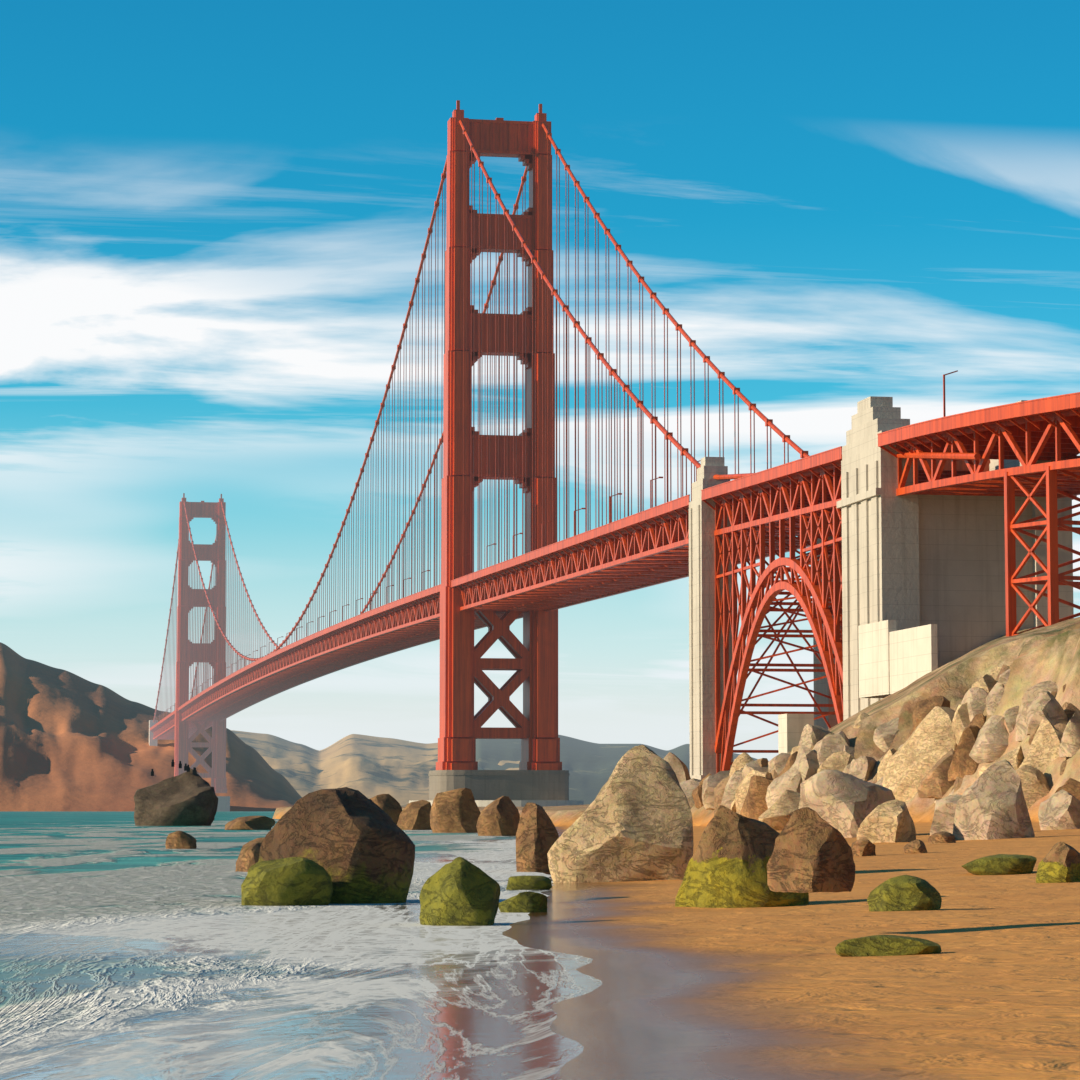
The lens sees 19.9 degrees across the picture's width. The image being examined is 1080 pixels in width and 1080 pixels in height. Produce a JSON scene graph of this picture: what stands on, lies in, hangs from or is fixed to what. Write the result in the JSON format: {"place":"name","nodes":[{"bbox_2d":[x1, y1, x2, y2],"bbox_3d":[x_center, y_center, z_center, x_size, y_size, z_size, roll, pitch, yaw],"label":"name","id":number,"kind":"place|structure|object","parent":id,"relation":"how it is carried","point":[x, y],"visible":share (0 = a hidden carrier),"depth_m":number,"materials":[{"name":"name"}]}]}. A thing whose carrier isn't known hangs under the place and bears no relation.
{"place":"outdoors","nodes":[
{"label":"outdoors","id":0,"kind":"place"},
{"bbox_2d":[0,811,602,1079],"bbox_3d":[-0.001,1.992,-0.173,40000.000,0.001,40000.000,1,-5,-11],"label":"sea","id":1,"kind":"structure","parent":0,"point":[129,950],"depth_m":37.49,"materials":[{"name":"liquid"}]},
{"bbox_2d":[0,642,301,810],"bbox_3d":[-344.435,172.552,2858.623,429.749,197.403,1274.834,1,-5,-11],"label":"hill","id":2,"kind":"structure","parent":1,"relation":"on","point":[69,741],"depth_m":2465.70,"materials":[{"name":"stone"}]},
{"bbox_2d":[134,768,217,825],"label":"rock","id":3,"kind":"object","parent":1,"relation":"in","point":[186,798],"visible":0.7,"depth_m":358.32,"materials":[{"name":"stone"}]},
{"bbox_2d":[151,759,196,775],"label":"birds","id":4,"kind":"object","parent":3,"relation":"on","point":[186,767],"visible":1,"depth_m":361.32},
{"bbox_2d":[165,831,196,848],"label":"rock","id":5,"kind":"object","parent":1,"relation":"in","point":[179,840],"visible":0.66,"depth_m":153.76,"materials":[{"name":"stone"}]},
{"bbox_2d":[225,816,274,829],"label":"rock","id":6,"kind":"object","parent":1,"relation":"in","point":[254,823],"visible":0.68,"depth_m":291.10,"materials":[{"name":"stone"}]},
{"bbox_2d":[231,730,519,806],"bbox_3d":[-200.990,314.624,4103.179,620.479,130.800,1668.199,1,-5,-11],"label":"hills","id":7,"kind":"structure","parent":1,"relation":"on","point":[369,767],"depth_m":3766.66,"materials":[{"name":"stone"}]},
{"bbox_2d":[370,794,401,824],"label":"rock","id":8,"kind":"object","parent":1,"relation":"in","point":[389,805],"visible":0.26,"depth_m":358.85,"materials":[{"name":"stone"}]},
{"bbox_2d":[476,735,756,804],"bbox_3d":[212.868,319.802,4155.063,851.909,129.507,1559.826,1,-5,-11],"label":"distant hill","id":9,"kind":"structure","parent":1,"relation":"on","point":[590,766],"depth_m":3962.14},
{"bbox_2d":[0,0,1079,760],"label":"sky","id":10,"kind":"structure","parent":0,"point":[216,215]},
{"bbox_2d":[272,617,1079,1079],"bbox_3d":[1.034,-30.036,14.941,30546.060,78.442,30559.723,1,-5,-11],"label":"ground","id":11,"kind":"structure","parent":0,"point":[990,991],"depth_m":38.16,"materials":[{"name":"sand"}]},
{"bbox_2d":[217,796,229,810],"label":"tower pier","id":12,"kind":"structure","parent":11,"relation":"on","point":[223,803],"depth_m":2232.22,"materials":[{"name":"concrete"}]},
{"bbox_2d":[174,493,226,792],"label":"tower","id":13,"kind":"structure","parent":12,"relation":"on","point":[184,744],"depth_m":2247.91,"materials":[{"name":"metal"}]},
{"bbox_2d":[235,837,264,871],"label":"dark rock","id":14,"kind":"object","parent":11,"relation":"on","point":[248,858],"visible":0.3,"depth_m":98.07,"materials":[{"name":"stone"}]},
{"bbox_2d":[241,857,332,905],"bbox_3d":[-5.353,7.167,64.171,1.629,1.121,1.616,-4,-7,40],"label":"mossy rock","id":15,"kind":"object","parent":11,"relation":"on","point":[294,881],"visible":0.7,"depth_m":63.71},
{"bbox_2d":[258,787,414,903],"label":"rock","id":16,"kind":"object","parent":11,"relation":"on","point":[358,846],"visible":0.65,"depth_m":65.36,"materials":[{"name":"stone"}]},
{"bbox_2d":[397,800,431,829],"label":"rock","id":17,"kind":"object","parent":11,"relation":"on","point":[414,815],"visible":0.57,"depth_m":290.71,"materials":[{"name":"stone"}]},
{"bbox_2d":[430,788,480,832],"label":"rock","id":18,"kind":"object","parent":11,"relation":"on","point":[455,811],"visible":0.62,"depth_m":255.35,"materials":[{"name":"stone"}]},
{"bbox_2d":[419,857,499,925],"bbox_3d":[-1.421,6.146,53.340,1.382,1.314,1.180,-1,-5,15],"label":"cone rock","id":19,"kind":"object","parent":11,"relation":"on","point":[459,891],"visible":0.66,"depth_m":52.94,"materials":[{"name":"stone"}]},
{"bbox_2d":[409,800,583,806],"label":"tower pier fender","id":20,"kind":"object","parent":11,"relation":"on","point":[517,803],"visible":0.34,"depth_m":952.71,"materials":[{"name":"concrete"}]},
{"bbox_2d":[476,796,519,835],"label":"rock","id":21,"kind":"object","parent":11,"relation":"on","point":[500,816],"visible":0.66,"depth_m":226.75,"materials":[{"name":"stone"}]},
{"bbox_2d":[428,770,569,799],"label":"tower pier","id":22,"kind":"structure","parent":11,"relation":"on","point":[520,784],"depth_m":975.93,"materials":[{"name":"concrete"}]},
{"bbox_2d":[436,100,561,769],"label":"tower","id":23,"kind":"structure","parent":22,"relation":"on","point":[533,663],"depth_m":994.01,"materials":[{"name":"metal"}]},
{"bbox_2d":[499,891,547,912],"bbox_3d":[-0.338,7.046,59.782,0.888,0.456,0.849,5,-7,-43],"label":"rock slab","id":24,"kind":"object","parent":11,"relation":"on","point":[528,902],"visible":0.81,"depth_m":59.48,"materials":[{"name":"stone"}]},
{"bbox_2d":[506,876,551,889],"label":"rock slab","id":25,"kind":"object","parent":11,"relation":"on","point":[529,883],"visible":0.84,"depth_m":76.08,"materials":[{"name":"stone"}]},
{"bbox_2d":[516,802,558,871],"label":"rock","id":26,"kind":"object","parent":11,"relation":"on","point":[537,836],"visible":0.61,"depth_m":97.85,"materials":[{"name":"stone"}]},
{"bbox_2d":[149,396,1076,779],"bbox_3d":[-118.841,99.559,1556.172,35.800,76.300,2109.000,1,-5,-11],"label":"concrete pylons","id":27,"kind":"object","parent":11,"relation":"on","point":[913,560],"visible":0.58,"depth_m":526.57,"materials":[{"name":"concrete"}]},
{"bbox_2d":[150,495,810,739],"bbox_3d":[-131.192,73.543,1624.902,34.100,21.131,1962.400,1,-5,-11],"label":"bridge deck","id":28,"kind":"structure","parent":27,"relation":"on","point":[645,548],"depth_m":941.34,"materials":[{"name":"metal"}]},
{"bbox_2d":[158,460,700,716],"bbox_3d":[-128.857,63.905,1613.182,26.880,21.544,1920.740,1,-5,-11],"label":"street lamps","id":29,"kind":"object","parent":28,"relation":"on","point":[429,570],"visible":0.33,"depth_m":1118.29,"materials":[{"name":"metal"}]},
{"bbox_2d":[153,110,1079,721],"bbox_3d":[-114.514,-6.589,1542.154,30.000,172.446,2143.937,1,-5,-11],"label":"cables","id":30,"kind":"object","parent":27,"relation":"on","point":[691,344],"visible":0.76,"depth_m":925.06,"materials":[{"name":"metal"}]},
{"bbox_2d":[154,134,788,724],"bbox_3d":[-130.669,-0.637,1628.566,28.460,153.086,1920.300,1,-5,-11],"label":"suspender ropes","id":31,"kind":"object","parent":30,"relation":"hanging from","point":[242,648],"visible":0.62,"depth_m":974.72,"materials":[{"name":"metal"}]},
{"bbox_2d":[547,745,693,882],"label":"rock","id":32,"kind":"object","parent":11,"relation":"on","point":[633,822],"visible":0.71,"depth_m":82.36,"materials":[{"name":"stone"}]},
{"bbox_2d":[664,752,690,782],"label":"rock","id":33,"kind":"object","parent":11,"relation":"on","point":[678,766],"depth_m":599.25,"materials":[{"name":"stone"}]},
{"bbox_2d":[679,778,700,808],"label":"bluff rock","id":34,"kind":"object","parent":11,"relation":"on","point":[688,787],"visible":0.18,"depth_m":288.25,"materials":[{"name":"stone"}]},
{"bbox_2d":[692,785,702,807],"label":"bluff rock","id":35,"kind":"object","parent":11,"relation":"on","point":[697,795],"visible":0.32,"depth_m":281.68,"materials":[{"name":"stone"}]},
{"bbox_2d":[699,773,710,784],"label":"bluff rock","id":36,"kind":"object","parent":11,"relation":"on","point":[701,781],"visible":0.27,"depth_m":282.31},
{"bbox_2d":[702,770,729,809],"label":"rock","id":37,"kind":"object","parent":11,"relation":"on","point":[710,783],"depth_m":267.49,"materials":[{"name":"stone"}]},
{"bbox_2d":[714,776,729,815],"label":"bluff rock","id":38,"kind":"object","parent":11,"relation":"on","point":[719,789],"visible":0.3,"depth_m":264.35,"materials":[{"name":"stone"}]},
{"bbox_2d":[720,768,742,812],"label":"bluff rock","id":39,"kind":"object","parent":11,"relation":"on","point":[728,798],"visible":0.23,"depth_m":261.01,"materials":[{"name":"stone"}]},
{"bbox_2d":[731,768,741,811],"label":"bluff rock","id":40,"kind":"object","parent":11,"relation":"on","point":[733,806],"visible":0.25,"depth_m":260.11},
{"bbox_2d":[729,752,752,776],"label":"bluff rock","id":41,"kind":"object","parent":11,"relation":"on","point":[742,760],"visible":0.12,"depth_m":264.15,"materials":[{"name":"stone"}]},
{"bbox_2d":[675,805,808,907],"bbox_3d":[3.946,6.318,60.471,2.357,2.226,1.748,-4,-7,40],"label":"mossy rock","id":42,"kind":"object","parent":11,"relation":"on","point":[727,864],"visible":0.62,"depth_m":59.95,"materials":[{"name":"stone"}]},
{"bbox_2d":[736,760,767,788],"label":"rock","id":43,"kind":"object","parent":11,"relation":"on","point":[750,766],"depth_m":260.30,"materials":[{"name":"stone"}]},
{"bbox_2d":[735,770,771,813],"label":"bluff rock","id":44,"kind":"object","parent":11,"relation":"on","point":[741,792],"visible":0.23,"depth_m":259.29,"materials":[{"name":"stone"}]},
{"bbox_2d":[740,775,773,819],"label":"bluff rock","id":45,"kind":"object","parent":11,"relation":"on","point":[754,806],"visible":0.25,"depth_m":254.04,"materials":[{"name":"stone"}]},
{"bbox_2d":[757,758,768,766],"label":"bluff rock","id":46,"kind":"object","parent":11,"relation":"on","point":[762,762],"visible":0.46,"depth_m":260.79,"materials":[{"name":"stone"}]},
{"bbox_2d":[771,769,778,778],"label":"bluff rock","id":47,"kind":"object","parent":11,"relation":"on","point":[774,775],"visible":0.12,"depth_m":257.61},
{"bbox_2d":[758,790,799,829],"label":"rock","id":48,"kind":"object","parent":11,"relation":"on","point":[777,814],"depth_m":207.18,"materials":[{"name":"stone"}]},
{"bbox_2d":[768,753,790,774],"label":"bluff rock","id":49,"kind":"object","parent":11,"relation":"on","point":[778,762],"visible":0.23,"depth_m":257.66,"materials":[{"name":"stone"}]},
{"bbox_2d":[765,760,801,807],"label":"bluff rock","id":50,"kind":"object","parent":11,"relation":"on","point":[790,778],"visible":0.3,"depth_m":251.11,"materials":[{"name":"stone"}]},
{"bbox_2d":[778,751,797,776],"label":"bluff rock","id":51,"kind":"object","parent":11,"relation":"on","point":[791,760],"visible":0.07,"depth_m":255.25,"materials":[{"name":"stone"}]},
{"bbox_2d":[791,746,799,754],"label":"bluff rock","id":52,"kind":"object","parent":11,"relation":"on","point":[795,749],"visible":0.04,"depth_m":258.18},
{"bbox_2d":[795,745,818,782],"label":"bluff rock","id":53,"kind":"object","parent":11,"relation":"on","point":[807,764],"visible":0.23,"depth_m":251.11,"materials":[{"name":"stone"}]},
{"bbox_2d":[767,807,854,892],"bbox_3d":[4.041,4.589,45.617,1.312,1.261,0.914,0,-5,0],"label":"boulder","id":54,"kind":"object","parent":11,"relation":"on","point":[812,851],"visible":1,"depth_m":45.53,"materials":[{"name":"stone"}]},
{"bbox_2d":[798,724,833,747],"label":"bluff rock","id":55,"kind":"object","parent":11,"relation":"on","point":[811,735],"visible":0.35,"depth_m":257.82,"materials":[{"name":"stone"}]},
{"bbox_2d":[813,731,850,766],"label":"bluff rock","id":56,"kind":"object","parent":11,"relation":"on","point":[825,748],"visible":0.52,"depth_m":251.73,"materials":[{"name":"stone"}]},
{"bbox_2d":[817,751,854,772],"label":"bluff rock","id":57,"kind":"object","parent":11,"relation":"on","point":[840,761],"visible":0.23,"depth_m":249.16,"materials":[{"name":"stone"}]},
{"bbox_2d":[701,446,989,772],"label":"bridge arch","id":58,"kind":"structure","parent":11,"relation":"on","point":[805,492],"depth_m":612.60,"materials":[{"name":"metal"}]},
{"bbox_2d":[843,764,849,773],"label":"bluff rock","id":59,"kind":"object","parent":11,"relation":"on","point":[846,769],"visible":0.14,"depth_m":248.03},
{"bbox_2d":[799,770,894,837],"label":"boulder","id":60,"kind":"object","parent":11,"relation":"on","point":[845,805],"depth_m":155.16,"materials":[{"name":"stone"}]},
{"bbox_2d":[843,745,854,756],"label":"rock","id":61,"kind":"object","parent":11,"relation":"on","point":[850,750],"depth_m":251.23,"materials":[{"name":"stone"}]},
{"bbox_2d":[778,620,937,753],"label":"concrete block","id":62,"kind":"structure","parent":11,"relation":"on","point":[892,660],"depth_m":501.51,"materials":[{"name":"white concrete"}]},
{"bbox_2d":[854,713,869,727],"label":"bluff rock","id":63,"kind":"object","parent":11,"relation":"on","point":[860,718],"visible":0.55,"depth_m":254.76,"materials":[{"name":"stone"}]},
{"bbox_2d":[849,756,876,781],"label":"bluff rock","id":64,"kind":"object","parent":11,"relation":"on","point":[862,767],"visible":0.33,"depth_m":245.17,"materials":[{"name":"stone"}]},
{"bbox_2d":[851,838,875,855],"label":"rock","id":65,"kind":"object","parent":11,"relation":"on","point":[863,847],"visible":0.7,"depth_m":106.12,"materials":[{"name":"stone"}]},
{"bbox_2d":[875,777,882,785],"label":"bluff rock","id":66,"kind":"object","parent":11,"relation":"on","point":[879,781],"visible":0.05,"depth_m":234.39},
{"bbox_2d":[857,799,915,842],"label":"boulder","id":67,"kind":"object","parent":11,"relation":"on","point":[889,821],"depth_m":130.96,"materials":[{"name":"stone"}]},
{"bbox_2d":[873,717,899,751],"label":"bluff rock","id":68,"kind":"object","parent":11,"relation":"on","point":[885,734],"visible":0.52,"depth_m":250.79,"materials":[{"name":"stone"}]},
{"bbox_2d":[877,748,896,780],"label":"bluff rock","id":69,"kind":"object","parent":11,"relation":"on","point":[889,754],"visible":0.18,"depth_m":236.32,"materials":[{"name":"stone"}]},
{"bbox_2d":[835,935,941,956],"bbox_3d":[4.550,5.302,40.217,1.383,0.294,0.702,0,-5,0],"label":"flat rock","id":70,"kind":"object","parent":11,"relation":"on","point":[884,945],"visible":0.84,"depth_m":39.97,"materials":[{"name":"stone"}]},
{"bbox_2d":[867,875,941,911],"bbox_3d":[6.402,6.268,54.435,1.321,0.696,1.047,-2,-5,24],"label":"mossy rock","id":71,"kind":"object","parent":11,"relation":"on","point":[905,893],"visible":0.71,"depth_m":54.07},
{"bbox_2d":[903,839,927,852],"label":"rock","id":72,"kind":"object","parent":11,"relation":"on","point":[917,846],"visible":0.94,"depth_m":107.74,"materials":[{"name":"stone"}]},
{"bbox_2d":[882,706,957,801],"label":"boulder","id":73,"kind":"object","parent":11,"relation":"on","point":[925,747],"depth_m":230.92,"materials":[{"name":"stone"}]},
{"bbox_2d":[910,696,949,735],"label":"bluff rock","id":74,"kind":"object","parent":11,"relation":"on","point":[922,709],"visible":0.38,"depth_m":239.61,"materials":[{"name":"stone"}]},
{"bbox_2d":[917,749,954,797],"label":"bluff rock","id":75,"kind":"object","parent":11,"relation":"on","point":[935,783],"visible":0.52,"depth_m":223.05,"materials":[{"name":"stone"}]},
{"bbox_2d":[928,831,955,843],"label":"rock","id":76,"kind":"object","parent":11,"relation":"on","point":[941,837],"visible":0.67,"depth_m":126.07,"materials":[{"name":"stone"}]},
{"bbox_2d":[930,794,961,835],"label":"rock","id":77,"kind":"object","parent":11,"relation":"on","point":[944,813],"depth_m":150.51,"materials":[{"name":"stone"}]},
{"bbox_2d":[951,776,962,791],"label":"bluff rock","id":78,"kind":"object","parent":11,"relation":"on","point":[957,784],"visible":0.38,"depth_m":220.45,"materials":[{"name":"stone"}]},
{"bbox_2d":[952,702,969,744],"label":"rock","id":79,"kind":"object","parent":11,"relation":"on","point":[961,722],"depth_m":226.21,"materials":[{"name":"stone"}]},
{"bbox_2d":[948,725,980,780],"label":"bluff rock","id":80,"kind":"object","parent":11,"relation":"on","point":[963,763],"visible":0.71,"depth_m":220.89,"materials":[{"name":"stone"}]},
{"bbox_2d":[961,687,987,721],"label":"bluff rock","id":81,"kind":"object","parent":11,"relation":"on","point":[974,698],"visible":0.54,"depth_m":226.62,"materials":[{"name":"stone"}]},
{"bbox_2d":[968,713,985,727],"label":"bluff rock","id":82,"kind":"object","parent":11,"relation":"on","point":[979,720],"visible":0.16,"depth_m":223.71,"materials":[{"name":"stone"}]},
{"bbox_2d":[877,392,1079,635],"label":"viaduct","id":83,"kind":"object","parent":11,"relation":"on","point":[1028,434],"visible":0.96,"depth_m":478.96,"materials":[{"name":"metal"}]},
{"bbox_2d":[943,370,957,416],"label":"viaduct lamps","id":84,"kind":"object","parent":83,"relation":"on","point":[944,412],"visible":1,"depth_m":503.28,"materials":[{"name":"metal"}]},
{"bbox_2d":[971,674,995,693],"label":"bluff rock","id":85,"kind":"object","parent":11,"relation":"on","point":[986,682],"visible":0.27,"depth_m":232.66,"materials":[{"name":"stone"}]},
{"bbox_2d":[969,715,1008,762],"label":"bluff rock","id":86,"kind":"object","parent":11,"relation":"on","point":[991,744],"visible":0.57,"depth_m":219.81,"materials":[{"name":"stone"}]},
{"bbox_2d":[953,759,1034,840],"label":"boulder","id":87,"kind":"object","parent":11,"relation":"on","point":[991,803],"depth_m":130.55,"materials":[{"name":"stone"}]},
{"bbox_2d":[986,682,1003,715],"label":"bluff rock","id":88,"kind":"object","parent":11,"relation":"on","point":[994,696],"visible":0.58,"depth_m":223.12,"materials":[{"name":"stone"}]},
{"bbox_2d":[990,666,1001,678],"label":"bluff rock","id":89,"kind":"object","parent":11,"relation":"on","point":[994,673],"visible":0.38,"depth_m":238.45,"materials":[{"name":"stone"}]},
{"bbox_2d":[962,854,1036,874],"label":"rock","id":90,"kind":"object","parent":11,"relation":"on","point":[1006,864],"visible":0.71,"depth_m":76.73,"materials":[{"name":"stone"}]},
{"bbox_2d":[977,745,1023,778],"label":"bluff rock","id":91,"kind":"object","parent":11,"relation":"on","point":[1015,758],"visible":0.21,"depth_m":205.56,"materials":[{"name":"stone"}]},
{"bbox_2d":[998,669,1009,684],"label":"bluff rock","id":92,"kind":"object","parent":11,"relation":"on","point":[1003,677],"visible":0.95,"depth_m":223.33,"materials":[{"name":"stone"}]},
{"bbox_2d":[1003,706,1018,733],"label":"bluff rock","id":93,"kind":"object","parent":11,"relation":"on","point":[1010,715],"visible":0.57,"depth_m":220.13,"materials":[{"name":"stone"}]},
{"bbox_2d":[1016,765,1049,809],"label":"bluff rock","id":94,"kind":"object","parent":11,"relation":"on","point":[1035,785],"visible":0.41,"depth_m":198.81,"materials":[{"name":"stone"}]},
{"bbox_2d":[1028,725,1039,744],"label":"bluff rock","id":95,"kind":"object","parent":11,"relation":"on","point":[1033,732],"visible":0.25,"depth_m":205.04,"materials":[{"name":"stone"}]},
{"bbox_2d":[1016,680,1057,740],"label":"bluff rock","id":96,"kind":"object","parent":11,"relation":"on","point":[1030,695],"visible":0.43,"depth_m":217.66,"materials":[{"name":"stone"}]},
{"bbox_2d":[1018,720,1062,772],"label":"rock","id":97,"kind":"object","parent":11,"relation":"on","point":[1042,753],"depth_m":201.61,"materials":[{"name":"stone"}]},
{"bbox_2d":[1026,690,1067,735],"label":"rock","id":98,"kind":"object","parent":11,"relation":"on","point":[1045,705],"depth_m":205.51,"materials":[{"name":"stone"}]},
{"bbox_2d":[1036,842,1079,882],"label":"rock","id":99,"kind":"object","parent":11,"relation":"on","point":[1059,862],"visible":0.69,"depth_m":67.43,"materials":[{"name":"stone"}]},
{"bbox_2d":[1038,789,1079,829],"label":"boulder","id":100,"kind":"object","parent":11,"relation":"on","point":[1059,810],"depth_m":153.40,"materials":[{"name":"stone"}]},
{"bbox_2d":[1060,760,1066,775],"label":"bluff rock","id":101,"kind":"object","parent":11,"relation":"on","point":[1063,766],"visible":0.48,"depth_m":198.68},
{"bbox_2d":[1055,778,1079,799],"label":"bluff rock","id":102,"kind":"object","parent":11,"relation":"on","point":[1071,786],"visible":0.3,"depth_m":190.06,"materials":[{"name":"stone"}]},
{"bbox_2d":[1059,709,1079,756],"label":"bluff rock","id":103,"kind":"object","parent":11,"relation":"on","point":[1070,744],"visible":0.95,"depth_m":198.35,"materials":[{"name":"stone"}]},
{"bbox_2d":[1062,702,1079,717],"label":"bluff rock","id":104,"kind":"object","parent":11,"relation":"on","point":[1069,709],"visible":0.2,"depth_m":207.81,"materials":[{"name":"stone"}]}
]}

